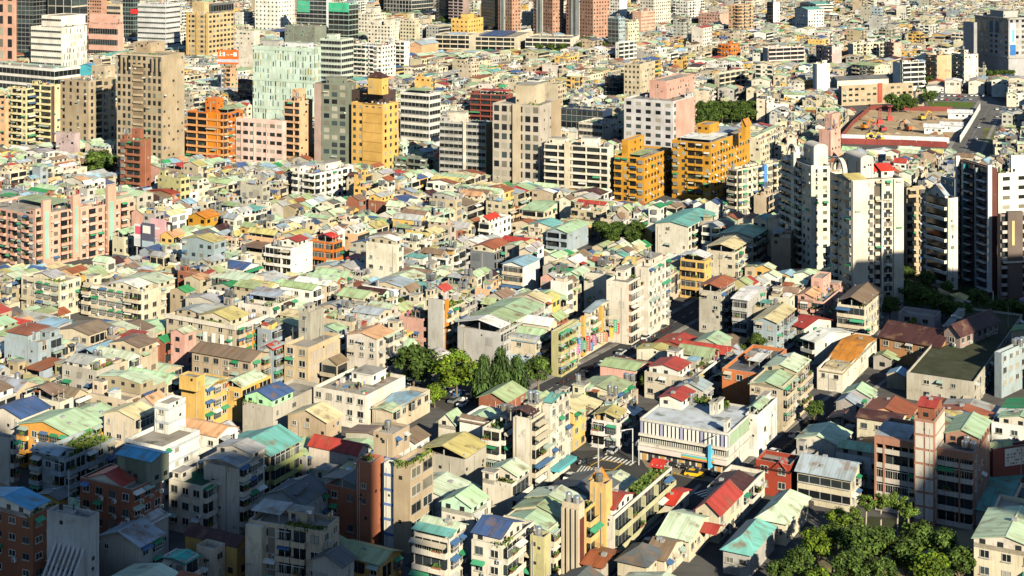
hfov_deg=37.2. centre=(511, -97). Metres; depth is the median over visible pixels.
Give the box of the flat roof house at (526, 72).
[521,70,535,74]
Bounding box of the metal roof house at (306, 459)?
[300,436,312,475]
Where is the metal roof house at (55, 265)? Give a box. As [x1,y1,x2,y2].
[42,261,65,268]
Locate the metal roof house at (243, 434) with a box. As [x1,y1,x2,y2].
[237,430,255,437]
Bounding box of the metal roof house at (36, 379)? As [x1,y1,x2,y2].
[24,377,43,383]
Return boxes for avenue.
[951,102,1004,153]
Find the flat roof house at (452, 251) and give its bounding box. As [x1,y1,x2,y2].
[428,240,461,267]
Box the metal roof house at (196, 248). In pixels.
[180,232,226,264]
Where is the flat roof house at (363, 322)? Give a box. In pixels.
[338,308,366,326]
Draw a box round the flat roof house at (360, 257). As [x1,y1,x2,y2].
[346,253,365,262]
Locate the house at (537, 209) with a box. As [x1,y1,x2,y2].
[521,200,558,219]
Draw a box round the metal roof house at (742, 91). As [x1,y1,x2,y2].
[735,85,744,98]
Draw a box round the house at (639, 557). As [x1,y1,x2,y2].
[614,542,660,575]
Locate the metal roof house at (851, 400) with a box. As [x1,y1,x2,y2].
[834,391,863,412]
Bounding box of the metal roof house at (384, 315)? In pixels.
[351,305,394,323]
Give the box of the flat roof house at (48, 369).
[23,357,66,384]
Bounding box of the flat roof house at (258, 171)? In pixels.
[252,163,265,179]
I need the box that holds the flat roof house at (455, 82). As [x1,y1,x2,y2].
[450,77,459,89]
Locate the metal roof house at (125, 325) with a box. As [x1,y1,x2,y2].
[106,320,139,330]
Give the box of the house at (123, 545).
[99,518,165,575]
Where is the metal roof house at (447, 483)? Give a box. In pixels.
[433,471,470,517]
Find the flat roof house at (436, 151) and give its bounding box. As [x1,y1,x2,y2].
[427,148,438,168]
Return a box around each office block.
[0,61,79,88]
[31,13,86,66]
[42,469,98,575]
[236,117,285,162]
[238,79,252,101]
[253,39,320,118]
[285,22,325,42]
[314,364,404,427]
[320,33,353,78]
[373,419,433,553]
[400,87,440,142]
[435,32,478,50]
[439,111,491,174]
[451,13,482,31]
[475,30,532,49]
[525,32,578,49]
[561,99,611,127]
[579,117,618,140]
[605,74,623,95]
[624,73,694,148]
[838,82,912,105]
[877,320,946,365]
[898,306,940,328]
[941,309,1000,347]
[963,9,1023,75]
[995,336,1023,397]
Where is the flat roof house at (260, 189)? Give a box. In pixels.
[240,173,269,200]
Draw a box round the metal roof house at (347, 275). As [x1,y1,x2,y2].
[314,267,354,287]
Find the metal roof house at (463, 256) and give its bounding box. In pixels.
[433,241,467,268]
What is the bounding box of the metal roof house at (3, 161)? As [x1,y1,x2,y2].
[0,158,15,163]
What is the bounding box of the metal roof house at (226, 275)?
[216,270,264,282]
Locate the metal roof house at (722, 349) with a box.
[682,340,736,356]
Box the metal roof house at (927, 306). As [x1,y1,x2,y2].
[924,288,951,316]
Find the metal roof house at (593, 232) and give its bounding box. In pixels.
[560,218,595,236]
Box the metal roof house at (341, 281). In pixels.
[306,272,347,291]
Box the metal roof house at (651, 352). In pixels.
[635,342,670,361]
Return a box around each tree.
[84,149,119,171]
[390,340,439,385]
[426,381,447,407]
[427,348,479,396]
[438,17,448,21]
[470,354,494,403]
[490,346,512,387]
[508,354,529,389]
[522,354,551,389]
[534,43,543,48]
[545,43,555,49]
[557,43,567,49]
[573,41,581,47]
[592,220,607,241]
[597,223,613,238]
[604,226,621,240]
[610,220,628,238]
[617,223,630,239]
[624,227,642,242]
[629,219,646,233]
[638,373,643,385]
[695,100,708,108]
[695,114,708,122]
[696,107,708,117]
[705,99,719,107]
[705,106,719,115]
[708,114,719,121]
[715,99,727,107]
[716,106,729,123]
[723,100,737,108]
[724,108,738,122]
[732,100,745,108]
[734,106,747,121]
[738,343,746,350]
[744,99,755,109]
[744,106,757,120]
[747,332,767,345]
[765,558,794,575]
[782,544,815,575]
[799,526,834,566]
[803,400,823,423]
[805,564,829,575]
[818,520,842,575]
[823,506,848,548]
[829,549,873,575]
[836,521,884,563]
[843,506,863,525]
[856,494,877,561]
[865,524,898,557]
[865,555,900,575]
[874,493,890,526]
[882,295,900,319]
[883,92,896,105]
[886,537,923,575]
[888,491,908,542]
[890,97,905,112]
[896,519,933,551]
[897,93,911,101]
[898,279,911,299]
[898,501,921,572]
[902,281,925,307]
[903,97,918,107]
[904,265,916,278]
[907,317,921,324]
[908,549,950,575]
[917,270,937,287]
[920,286,945,309]
[921,92,935,102]
[924,526,958,553]
[925,76,933,82]
[928,90,938,103]
[932,566,953,575]
[936,293,957,319]
[939,280,954,292]
[944,543,976,575]
[950,301,975,313]
[967,286,988,308]
[985,69,993,75]
[985,298,1007,311]
[993,70,1000,74]
[999,70,1007,74]
[1004,298,1023,316]
[1007,69,1015,75]
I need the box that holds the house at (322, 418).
[286,401,344,438]
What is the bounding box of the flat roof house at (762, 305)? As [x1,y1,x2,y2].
[753,298,784,332]
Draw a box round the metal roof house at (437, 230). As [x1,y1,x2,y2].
[419,225,449,245]
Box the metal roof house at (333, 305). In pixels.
[317,299,356,312]
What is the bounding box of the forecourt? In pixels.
[635,449,717,481]
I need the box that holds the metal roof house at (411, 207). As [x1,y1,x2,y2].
[406,205,419,208]
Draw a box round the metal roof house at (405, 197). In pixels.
[394,194,417,201]
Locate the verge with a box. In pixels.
[982,127,1020,143]
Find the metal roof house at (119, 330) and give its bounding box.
[113,325,126,334]
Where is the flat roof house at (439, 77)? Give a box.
[435,75,450,79]
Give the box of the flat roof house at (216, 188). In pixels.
[198,173,223,195]
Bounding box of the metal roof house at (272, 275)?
[257,270,289,280]
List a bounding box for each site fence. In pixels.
[841,107,868,138]
[842,134,948,142]
[842,138,946,147]
[870,105,951,110]
[960,104,979,141]
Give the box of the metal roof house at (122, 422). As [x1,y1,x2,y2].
[102,401,154,463]
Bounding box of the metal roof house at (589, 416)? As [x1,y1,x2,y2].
[585,408,593,440]
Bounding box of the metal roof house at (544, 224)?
[527,217,562,245]
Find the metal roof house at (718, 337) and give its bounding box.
[694,330,732,345]
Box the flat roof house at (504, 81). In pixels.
[497,76,507,84]
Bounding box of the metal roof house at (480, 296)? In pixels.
[475,293,486,310]
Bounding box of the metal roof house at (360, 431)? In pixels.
[344,424,382,439]
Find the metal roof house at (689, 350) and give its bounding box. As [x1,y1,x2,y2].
[678,343,724,370]
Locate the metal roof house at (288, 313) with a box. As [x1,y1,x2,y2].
[277,308,324,317]
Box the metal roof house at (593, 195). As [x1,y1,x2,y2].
[576,192,601,201]
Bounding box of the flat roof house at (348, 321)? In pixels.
[324,308,360,331]
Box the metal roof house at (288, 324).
[274,317,298,341]
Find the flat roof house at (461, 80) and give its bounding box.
[447,76,468,84]
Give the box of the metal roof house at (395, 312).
[367,301,400,318]
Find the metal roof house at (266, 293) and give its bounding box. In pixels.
[248,286,297,312]
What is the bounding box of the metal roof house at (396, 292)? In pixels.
[363,280,399,296]
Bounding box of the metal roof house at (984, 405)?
[943,398,1000,417]
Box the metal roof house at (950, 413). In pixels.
[945,410,991,439]
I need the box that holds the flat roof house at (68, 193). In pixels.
[63,183,86,201]
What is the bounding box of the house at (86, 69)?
[79,63,95,75]
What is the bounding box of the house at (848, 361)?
[817,333,879,392]
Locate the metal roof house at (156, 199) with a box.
[153,194,162,206]
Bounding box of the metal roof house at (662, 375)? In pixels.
[644,356,708,399]
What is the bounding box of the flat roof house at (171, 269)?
[152,265,178,287]
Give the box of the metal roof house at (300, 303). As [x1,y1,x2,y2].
[297,299,306,309]
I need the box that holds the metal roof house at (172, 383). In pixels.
[128,366,180,395]
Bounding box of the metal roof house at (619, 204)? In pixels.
[599,199,622,206]
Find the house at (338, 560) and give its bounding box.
[308,544,357,575]
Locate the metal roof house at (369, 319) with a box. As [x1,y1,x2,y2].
[345,312,381,324]
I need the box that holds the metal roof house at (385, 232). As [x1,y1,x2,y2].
[365,230,404,240]
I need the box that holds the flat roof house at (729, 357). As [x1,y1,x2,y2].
[721,347,735,370]
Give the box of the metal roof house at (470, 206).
[459,195,480,219]
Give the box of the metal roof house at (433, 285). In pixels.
[415,281,444,300]
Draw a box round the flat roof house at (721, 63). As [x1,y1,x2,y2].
[707,59,732,69]
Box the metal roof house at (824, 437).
[795,421,852,457]
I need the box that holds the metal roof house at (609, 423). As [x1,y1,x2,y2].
[591,404,631,448]
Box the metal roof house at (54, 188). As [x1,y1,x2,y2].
[35,183,65,195]
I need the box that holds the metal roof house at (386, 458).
[354,453,398,470]
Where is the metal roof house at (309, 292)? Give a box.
[279,280,323,305]
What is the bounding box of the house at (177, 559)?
[160,548,201,573]
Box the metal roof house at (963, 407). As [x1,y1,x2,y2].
[942,403,994,441]
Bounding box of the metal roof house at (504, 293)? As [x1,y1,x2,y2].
[487,287,514,299]
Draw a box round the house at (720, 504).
[692,479,743,542]
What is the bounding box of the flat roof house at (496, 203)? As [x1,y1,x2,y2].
[486,194,516,221]
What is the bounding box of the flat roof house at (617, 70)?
[605,61,623,74]
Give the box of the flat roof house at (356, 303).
[337,299,367,307]
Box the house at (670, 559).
[649,536,686,572]
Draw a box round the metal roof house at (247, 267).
[222,253,263,273]
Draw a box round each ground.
[0,75,1023,575]
[696,105,755,124]
[770,516,975,575]
[846,110,965,143]
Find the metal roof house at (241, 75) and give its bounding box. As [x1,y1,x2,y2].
[217,73,246,78]
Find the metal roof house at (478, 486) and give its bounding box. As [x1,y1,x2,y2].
[469,482,482,488]
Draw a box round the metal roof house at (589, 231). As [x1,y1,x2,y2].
[564,218,590,238]
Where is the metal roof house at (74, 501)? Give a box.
[69,497,79,507]
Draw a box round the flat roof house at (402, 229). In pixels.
[390,220,425,235]
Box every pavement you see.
[526,299,698,391]
[619,484,701,554]
[739,373,886,466]
[947,100,1006,154]
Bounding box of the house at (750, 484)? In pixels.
[707,464,766,518]
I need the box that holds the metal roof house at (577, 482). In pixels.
[559,470,620,499]
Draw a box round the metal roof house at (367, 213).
[353,209,377,217]
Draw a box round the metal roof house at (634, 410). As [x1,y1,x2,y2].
[627,398,643,427]
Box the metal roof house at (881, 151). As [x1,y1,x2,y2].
[866,149,888,153]
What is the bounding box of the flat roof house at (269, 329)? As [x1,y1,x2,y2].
[257,317,284,350]
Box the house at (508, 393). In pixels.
[476,380,527,418]
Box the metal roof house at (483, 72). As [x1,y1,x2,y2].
[479,71,490,74]
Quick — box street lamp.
[621,428,632,462]
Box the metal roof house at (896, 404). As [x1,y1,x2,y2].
[865,395,917,420]
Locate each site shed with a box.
[923,123,943,133]
[940,121,963,131]
[947,109,972,119]
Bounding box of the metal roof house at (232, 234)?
[221,230,245,241]
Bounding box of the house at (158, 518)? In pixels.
[137,508,170,554]
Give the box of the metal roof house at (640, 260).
[636,252,653,264]
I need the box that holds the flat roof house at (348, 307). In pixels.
[324,300,352,316]
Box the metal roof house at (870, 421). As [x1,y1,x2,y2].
[855,408,910,437]
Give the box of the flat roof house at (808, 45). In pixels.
[802,44,817,47]
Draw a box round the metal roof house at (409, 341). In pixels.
[404,337,419,368]
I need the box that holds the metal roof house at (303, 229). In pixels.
[282,222,315,237]
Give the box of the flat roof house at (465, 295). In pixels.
[449,281,477,315]
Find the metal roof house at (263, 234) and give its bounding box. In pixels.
[247,227,284,242]
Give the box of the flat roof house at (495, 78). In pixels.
[469,71,500,82]
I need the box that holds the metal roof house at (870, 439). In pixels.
[856,436,873,443]
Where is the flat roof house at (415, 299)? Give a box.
[398,292,424,309]
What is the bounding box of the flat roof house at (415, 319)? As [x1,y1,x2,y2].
[399,306,427,348]
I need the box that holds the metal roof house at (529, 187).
[510,182,536,202]
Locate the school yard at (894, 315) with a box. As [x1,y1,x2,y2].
[877,311,942,342]
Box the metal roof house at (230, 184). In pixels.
[208,173,236,190]
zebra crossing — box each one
[577,466,595,471]
[597,455,635,465]
[694,489,706,497]
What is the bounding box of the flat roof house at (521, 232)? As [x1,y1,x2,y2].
[513,230,528,235]
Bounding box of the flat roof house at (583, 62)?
[570,57,588,63]
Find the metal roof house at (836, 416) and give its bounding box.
[826,409,856,429]
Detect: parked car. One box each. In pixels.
[405,379,419,385]
[441,392,452,399]
[446,386,458,392]
[447,396,460,403]
[453,389,466,396]
[456,399,469,406]
[462,393,471,399]
[563,472,574,478]
[579,370,589,376]
[606,445,619,454]
[616,349,626,355]
[641,334,650,340]
[642,537,651,543]
[684,468,704,477]
[769,447,780,451]
[788,431,800,438]
[803,418,817,425]
[809,500,813,509]
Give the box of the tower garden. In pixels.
[900,274,1019,311]
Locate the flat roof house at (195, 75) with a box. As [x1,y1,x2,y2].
[186,70,209,80]
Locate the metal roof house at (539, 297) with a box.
[511,290,552,313]
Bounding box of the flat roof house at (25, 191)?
[22,185,46,194]
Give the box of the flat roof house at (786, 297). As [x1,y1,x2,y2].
[769,286,794,306]
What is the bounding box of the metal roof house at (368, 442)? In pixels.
[343,438,372,448]
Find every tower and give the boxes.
[0,0,16,60]
[17,0,47,52]
[48,0,87,49]
[60,64,115,140]
[87,0,106,31]
[116,40,184,159]
[120,128,150,186]
[123,0,179,47]
[186,1,233,55]
[236,29,259,67]
[255,0,293,28]
[283,88,312,158]
[296,0,331,28]
[314,75,355,163]
[328,0,358,40]
[351,71,397,168]
[384,0,432,12]
[436,0,448,19]
[448,0,468,19]
[481,0,497,29]
[493,81,560,182]
[498,0,520,30]
[533,0,563,33]
[566,0,609,37]
[779,140,829,269]
[828,150,903,310]
[924,183,957,289]
[955,156,996,294]
[997,154,1023,212]
[997,210,1023,298]
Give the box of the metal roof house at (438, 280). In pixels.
[401,266,442,284]
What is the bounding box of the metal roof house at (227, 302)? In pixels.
[211,298,237,306]
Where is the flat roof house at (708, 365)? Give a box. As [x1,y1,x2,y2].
[666,346,719,381]
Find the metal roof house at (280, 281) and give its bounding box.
[271,278,283,288]
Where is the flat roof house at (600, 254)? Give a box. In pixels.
[593,247,623,264]
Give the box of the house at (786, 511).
[755,489,811,545]
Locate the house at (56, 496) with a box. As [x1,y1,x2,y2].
[38,488,72,505]
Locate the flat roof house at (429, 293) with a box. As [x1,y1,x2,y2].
[422,282,438,309]
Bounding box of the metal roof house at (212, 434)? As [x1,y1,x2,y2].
[186,417,236,459]
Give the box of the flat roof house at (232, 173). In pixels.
[228,170,256,180]
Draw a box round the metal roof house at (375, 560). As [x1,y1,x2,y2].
[339,538,402,575]
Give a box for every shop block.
[392,153,433,169]
[410,39,438,52]
[638,385,756,472]
[831,74,892,87]
[907,308,1023,400]
[975,475,1023,524]
[990,439,1023,482]
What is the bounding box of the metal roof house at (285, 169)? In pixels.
[279,167,290,171]
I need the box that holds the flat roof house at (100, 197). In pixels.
[96,190,116,200]
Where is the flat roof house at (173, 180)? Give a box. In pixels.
[158,163,191,199]
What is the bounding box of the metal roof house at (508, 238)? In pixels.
[502,235,541,242]
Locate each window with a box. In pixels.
[0,0,11,58]
[1,101,3,144]
[8,213,57,261]
[8,516,15,524]
[8,532,15,541]
[8,549,15,557]
[9,90,24,143]
[19,392,24,398]
[21,520,29,528]
[21,553,29,561]
[22,536,29,544]
[22,569,28,575]
[31,430,36,438]
[35,522,42,527]
[35,535,42,544]
[35,551,42,561]
[35,567,42,575]
[42,344,47,351]
[44,460,51,468]
[44,474,50,482]
[48,0,70,13]
[61,26,86,66]
[63,71,113,140]
[70,346,74,352]
[82,202,133,257]
[82,485,89,492]
[82,499,89,508]
[88,0,100,31]
[95,486,102,495]
[95,504,102,511]
[98,448,103,456]
[99,518,102,526]
[104,542,108,550]
[108,490,115,498]
[108,521,115,528]
[109,505,115,514]
[116,434,121,439]
[118,44,182,157]
[121,493,128,502]
[121,508,128,517]
[134,494,141,501]
[134,510,141,517]
[142,550,148,557]
[144,489,151,496]
[144,502,151,512]
[154,483,160,491]
[154,497,160,507]
[158,423,163,429]
[159,178,188,198]
[171,484,177,493]
[171,499,177,508]
[171,517,177,523]
[176,564,182,571]
[181,487,188,496]
[181,502,188,511]
[181,517,188,526]
[184,242,223,264]
[189,13,233,55]
[189,217,216,223]
[192,490,199,498]
[192,505,199,513]
[193,355,198,360]
[194,366,199,372]
[199,185,207,195]
[204,356,208,362]
[207,101,241,158]
[208,440,213,446]
[213,358,218,364]
[217,551,223,560]
[222,360,228,366]
[222,394,226,402]
[237,122,281,161]
[243,363,247,369]
[253,46,320,118]
[256,1,293,28]
[257,187,269,198]
[258,458,263,467]
[258,473,263,482]
[265,528,274,537]
[265,544,273,553]
[286,347,293,354]
[286,360,292,365]
[287,369,292,376]
[298,349,305,356]
[299,168,351,196]
[299,360,304,367]
[299,371,304,378]
[301,104,310,155]
[304,422,309,428]
[310,535,318,544]
[310,552,318,560]
[316,391,321,397]
[324,85,344,161]
[324,531,329,543]
[326,393,331,399]
[330,490,336,498]
[333,525,337,535]
[336,395,341,401]
[346,409,352,416]
[346,494,353,502]
[346,524,352,532]
[347,397,352,403]
[353,86,396,168]
[357,399,362,405]
[357,411,363,418]
[359,14,385,30]
[360,482,366,489]
[366,46,394,74]
[369,26,395,42]
[369,570,376,575]
[384,0,411,12]
[397,158,431,168]
[401,21,419,40]
[411,464,420,479]
[411,481,421,497]
[411,499,421,515]
[411,517,420,533]
[423,457,432,472]
[423,474,432,490]
[423,492,432,508]
[452,20,479,31]
[460,567,464,575]
[474,546,483,555]
[474,565,483,572]
[484,507,488,514]
[488,204,505,213]
[490,549,498,559]
[490,566,498,575]
[491,218,509,233]
[494,105,550,182]
[499,0,519,29]
[534,0,562,33]
[552,408,556,416]
[558,84,565,102]
[565,399,568,407]
[567,0,608,37]
[611,0,618,16]
[619,19,624,40]
[624,139,670,201]
[625,23,637,39]
[625,64,654,93]
[626,77,693,145]
[641,0,668,22]
[642,12,652,31]
[666,216,713,248]
[672,380,677,385]
[676,1,698,15]
[682,127,748,195]
[699,14,718,22]
[720,514,723,524]
[722,45,739,55]
[725,556,733,564]
[729,5,752,27]
[736,374,742,381]
[736,498,739,507]
[736,513,739,522]
[739,559,746,566]
[749,165,780,211]
[751,132,783,160]
[760,465,767,472]
[762,232,765,254]
[768,325,773,330]
[768,336,773,341]
[775,528,782,535]
[777,468,785,476]
[777,482,784,489]
[795,10,822,27]
[803,148,826,267]
[831,158,900,304]
[843,85,911,101]
[854,44,878,54]
[861,422,866,428]
[882,340,888,346]
[894,342,900,348]
[904,316,909,321]
[918,347,923,352]
[922,319,927,324]
[949,336,954,342]
[951,224,953,280]
[952,55,976,81]
[976,17,1023,53]
[977,19,980,30]
[979,549,989,559]
[979,566,988,575]
[983,19,986,31]
[989,20,992,31]
[995,21,998,32]
[996,427,1002,434]
[1001,553,1011,563]
[1002,21,1004,33]
[1002,570,1010,575]
[1003,176,1023,208]
[1010,430,1017,436]
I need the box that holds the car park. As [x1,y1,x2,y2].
[409,382,478,411]
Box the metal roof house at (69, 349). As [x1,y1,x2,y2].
[62,339,76,358]
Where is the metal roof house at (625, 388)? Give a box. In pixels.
[586,375,634,404]
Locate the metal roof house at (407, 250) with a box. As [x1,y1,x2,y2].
[404,247,415,258]
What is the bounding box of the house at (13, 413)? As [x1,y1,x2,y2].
[0,395,51,454]
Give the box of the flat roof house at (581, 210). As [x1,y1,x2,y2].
[570,202,605,220]
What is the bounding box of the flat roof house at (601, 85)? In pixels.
[589,80,604,90]
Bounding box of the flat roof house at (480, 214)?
[457,187,484,217]
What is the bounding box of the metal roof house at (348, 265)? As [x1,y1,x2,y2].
[329,259,365,270]
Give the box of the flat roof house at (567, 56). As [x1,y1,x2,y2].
[555,52,578,62]
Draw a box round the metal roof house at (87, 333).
[59,319,115,346]
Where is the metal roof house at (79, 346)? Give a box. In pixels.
[72,337,87,352]
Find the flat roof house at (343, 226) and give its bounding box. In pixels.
[337,223,348,228]
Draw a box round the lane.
[404,475,564,567]
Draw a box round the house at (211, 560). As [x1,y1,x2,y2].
[196,539,224,575]
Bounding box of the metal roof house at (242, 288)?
[231,279,268,300]
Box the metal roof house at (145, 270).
[136,269,174,275]
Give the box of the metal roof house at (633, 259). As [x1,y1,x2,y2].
[621,256,640,265]
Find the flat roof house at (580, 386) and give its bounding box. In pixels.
[570,374,620,403]
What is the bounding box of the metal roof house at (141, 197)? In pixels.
[117,187,152,208]
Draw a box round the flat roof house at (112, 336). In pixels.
[104,326,120,340]
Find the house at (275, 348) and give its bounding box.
[260,340,284,382]
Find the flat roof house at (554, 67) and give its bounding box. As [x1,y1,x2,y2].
[542,58,565,77]
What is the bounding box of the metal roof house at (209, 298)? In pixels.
[184,292,223,305]
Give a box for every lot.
[913,92,1006,106]
[988,107,1021,124]
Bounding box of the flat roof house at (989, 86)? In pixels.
[986,75,1001,93]
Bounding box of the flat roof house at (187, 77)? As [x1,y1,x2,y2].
[185,74,190,81]
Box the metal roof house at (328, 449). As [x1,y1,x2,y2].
[307,433,372,475]
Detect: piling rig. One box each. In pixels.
[877,106,882,123]
[886,108,892,120]
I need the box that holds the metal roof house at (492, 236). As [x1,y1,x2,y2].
[484,234,502,238]
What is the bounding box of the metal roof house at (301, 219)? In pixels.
[277,215,313,230]
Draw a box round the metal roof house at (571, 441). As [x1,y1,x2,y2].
[570,423,573,452]
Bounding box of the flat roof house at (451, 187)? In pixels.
[445,183,469,192]
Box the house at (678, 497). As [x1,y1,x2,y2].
[664,487,691,516]
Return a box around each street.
[531,300,698,391]
[608,502,696,575]
[744,374,884,468]
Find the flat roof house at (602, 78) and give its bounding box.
[597,74,621,80]
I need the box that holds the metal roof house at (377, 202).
[368,190,396,214]
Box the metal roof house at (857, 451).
[836,439,873,488]
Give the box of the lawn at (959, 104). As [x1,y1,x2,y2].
[927,101,975,107]
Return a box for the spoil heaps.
[863,114,950,137]
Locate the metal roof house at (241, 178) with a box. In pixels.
[222,173,250,182]
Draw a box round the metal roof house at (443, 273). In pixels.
[410,263,453,281]
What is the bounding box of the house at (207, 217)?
[188,209,220,226]
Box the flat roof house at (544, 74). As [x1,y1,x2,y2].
[526,69,554,78]
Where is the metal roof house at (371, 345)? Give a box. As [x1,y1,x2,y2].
[345,320,395,372]
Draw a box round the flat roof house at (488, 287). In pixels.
[475,271,498,296]
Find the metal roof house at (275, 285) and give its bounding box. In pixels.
[249,279,279,288]
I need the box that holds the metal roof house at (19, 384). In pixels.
[0,372,39,398]
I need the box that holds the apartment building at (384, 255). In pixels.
[366,234,405,277]
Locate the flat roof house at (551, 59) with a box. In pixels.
[546,56,554,62]
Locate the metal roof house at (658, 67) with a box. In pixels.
[630,56,661,77]
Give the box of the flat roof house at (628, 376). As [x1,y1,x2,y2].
[623,372,637,403]
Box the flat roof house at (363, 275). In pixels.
[351,267,372,285]
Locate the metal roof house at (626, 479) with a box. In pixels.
[605,469,637,490]
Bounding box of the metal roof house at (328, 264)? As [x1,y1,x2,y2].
[315,260,341,269]
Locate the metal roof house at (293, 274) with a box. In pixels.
[284,272,298,276]
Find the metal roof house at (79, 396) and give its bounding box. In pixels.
[42,381,92,407]
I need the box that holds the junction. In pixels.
[566,449,711,505]
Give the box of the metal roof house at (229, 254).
[226,250,239,258]
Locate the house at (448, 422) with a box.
[437,407,461,436]
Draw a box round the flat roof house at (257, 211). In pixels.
[234,205,266,219]
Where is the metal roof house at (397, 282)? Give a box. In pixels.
[370,276,414,289]
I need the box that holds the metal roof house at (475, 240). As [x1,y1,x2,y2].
[468,234,490,248]
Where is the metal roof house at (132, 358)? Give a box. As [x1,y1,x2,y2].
[92,345,141,368]
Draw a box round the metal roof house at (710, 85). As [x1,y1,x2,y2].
[700,83,718,99]
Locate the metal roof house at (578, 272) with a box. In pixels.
[564,265,589,315]
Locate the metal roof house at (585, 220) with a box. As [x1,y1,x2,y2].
[567,217,598,234]
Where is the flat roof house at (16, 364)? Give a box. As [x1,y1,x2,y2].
[0,356,31,378]
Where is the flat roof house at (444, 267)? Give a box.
[425,253,463,278]
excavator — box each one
[860,119,874,129]
[865,132,884,138]
[866,132,882,138]
[869,122,886,132]
[897,120,912,131]
[918,110,933,120]
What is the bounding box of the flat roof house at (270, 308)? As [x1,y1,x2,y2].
[238,295,279,317]
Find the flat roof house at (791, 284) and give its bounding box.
[782,281,805,291]
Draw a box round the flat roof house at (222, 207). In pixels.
[205,201,240,223]
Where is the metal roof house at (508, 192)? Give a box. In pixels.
[488,184,514,204]
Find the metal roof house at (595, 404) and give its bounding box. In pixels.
[570,394,603,417]
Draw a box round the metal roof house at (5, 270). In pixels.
[0,268,11,273]
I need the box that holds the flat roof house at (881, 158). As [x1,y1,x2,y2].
[878,154,885,162]
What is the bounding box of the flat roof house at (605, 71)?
[591,64,610,76]
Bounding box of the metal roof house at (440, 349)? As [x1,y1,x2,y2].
[429,346,450,355]
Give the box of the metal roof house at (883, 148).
[872,147,891,149]
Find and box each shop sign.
[578,338,581,351]
[582,340,586,349]
[583,336,589,350]
[588,335,595,344]
[595,333,602,342]
[597,332,606,341]
[604,327,612,337]
[607,319,616,331]
[612,323,619,333]
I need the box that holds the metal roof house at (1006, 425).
[992,409,1023,441]
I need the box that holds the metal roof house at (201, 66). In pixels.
[185,63,211,72]
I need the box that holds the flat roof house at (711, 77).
[694,71,714,83]
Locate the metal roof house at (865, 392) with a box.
[841,381,877,407]
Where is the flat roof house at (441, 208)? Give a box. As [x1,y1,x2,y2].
[420,201,451,219]
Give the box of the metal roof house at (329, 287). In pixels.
[294,275,337,302]
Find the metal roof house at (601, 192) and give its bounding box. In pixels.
[573,187,608,198]
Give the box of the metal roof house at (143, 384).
[98,370,167,397]
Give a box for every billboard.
[134,223,141,254]
[142,222,154,247]
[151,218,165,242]
[166,222,172,231]
[218,50,238,91]
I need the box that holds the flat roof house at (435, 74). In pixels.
[423,70,442,76]
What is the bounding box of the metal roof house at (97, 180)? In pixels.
[72,174,105,187]
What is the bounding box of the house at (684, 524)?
[656,509,711,561]
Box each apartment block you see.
[0,98,8,147]
[0,193,91,264]
[0,432,22,486]
[0,487,55,575]
[7,84,36,147]
[16,407,103,467]
[20,269,81,313]
[29,430,117,497]
[31,80,60,143]
[55,131,79,152]
[68,184,134,259]
[79,444,171,554]
[81,271,175,320]
[89,14,123,52]
[107,0,122,14]
[124,394,199,511]
[165,303,268,349]
[169,457,221,533]
[179,371,230,422]
[185,97,242,161]
[189,341,270,379]
[201,437,267,533]
[217,64,237,87]
[225,369,270,422]
[242,424,302,492]
[243,379,318,431]
[245,498,338,575]
[264,234,312,273]
[284,302,339,382]
[291,159,352,196]
[310,231,346,265]
[322,452,383,543]
[354,38,395,76]
[358,7,385,31]
[368,19,398,42]
[370,386,430,424]
[384,459,394,547]
[385,38,409,65]
[400,13,419,40]
[408,514,469,575]
[421,431,486,484]
[427,298,467,352]
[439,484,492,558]
[441,104,445,114]
[456,297,548,364]
[457,405,503,438]
[469,88,512,120]
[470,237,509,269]
[470,514,534,575]
[481,403,513,466]
[481,457,532,515]
[500,254,539,290]
[507,390,554,490]
[507,485,586,575]
[508,314,557,362]
[530,525,550,575]
[542,386,576,482]
[544,136,613,196]
[545,75,566,104]
[545,219,589,250]
[551,319,581,376]
[561,491,584,573]
[577,298,611,359]
[584,272,609,309]
[585,500,603,555]
[587,467,611,546]
[606,264,643,344]
[607,458,675,550]
[608,13,624,45]
[610,0,626,18]
[614,134,671,202]
[615,40,636,59]
[624,59,654,94]
[625,16,638,40]
[633,8,654,31]
[635,249,671,334]
[640,0,670,22]
[655,208,716,254]
[672,117,751,200]
[673,0,704,16]
[680,249,712,299]
[698,274,737,332]
[699,8,728,24]
[705,234,752,277]
[715,69,748,86]
[717,41,740,56]
[718,223,768,262]
[722,344,786,405]
[727,160,780,213]
[729,2,752,28]
[730,285,767,337]
[746,390,776,456]
[748,352,812,432]
[750,125,784,160]
[752,303,797,350]
[763,45,804,62]
[767,0,779,22]
[792,314,831,347]
[794,452,867,511]
[795,6,823,27]
[796,271,842,322]
[800,0,832,10]
[800,327,852,364]
[813,60,829,90]
[816,43,841,63]
[819,112,840,155]
[836,282,883,334]
[848,39,894,56]
[852,61,889,75]
[874,417,913,516]
[884,36,900,57]
[893,57,926,90]
[904,185,926,273]
[914,394,944,525]
[925,47,950,84]
[935,411,991,529]
[941,175,954,195]
[951,46,977,85]
[971,494,1023,575]
[1014,483,1023,497]
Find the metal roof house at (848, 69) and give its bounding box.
[845,64,851,75]
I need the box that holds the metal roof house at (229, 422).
[222,420,239,436]
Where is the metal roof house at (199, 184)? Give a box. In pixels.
[180,174,209,200]
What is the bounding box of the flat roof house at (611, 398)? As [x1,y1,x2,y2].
[600,385,628,416]
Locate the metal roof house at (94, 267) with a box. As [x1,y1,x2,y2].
[86,264,106,271]
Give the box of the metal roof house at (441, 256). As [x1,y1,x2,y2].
[421,247,453,266]
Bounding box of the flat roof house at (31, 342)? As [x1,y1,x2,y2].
[4,321,64,363]
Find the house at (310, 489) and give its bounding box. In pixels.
[260,473,330,514]

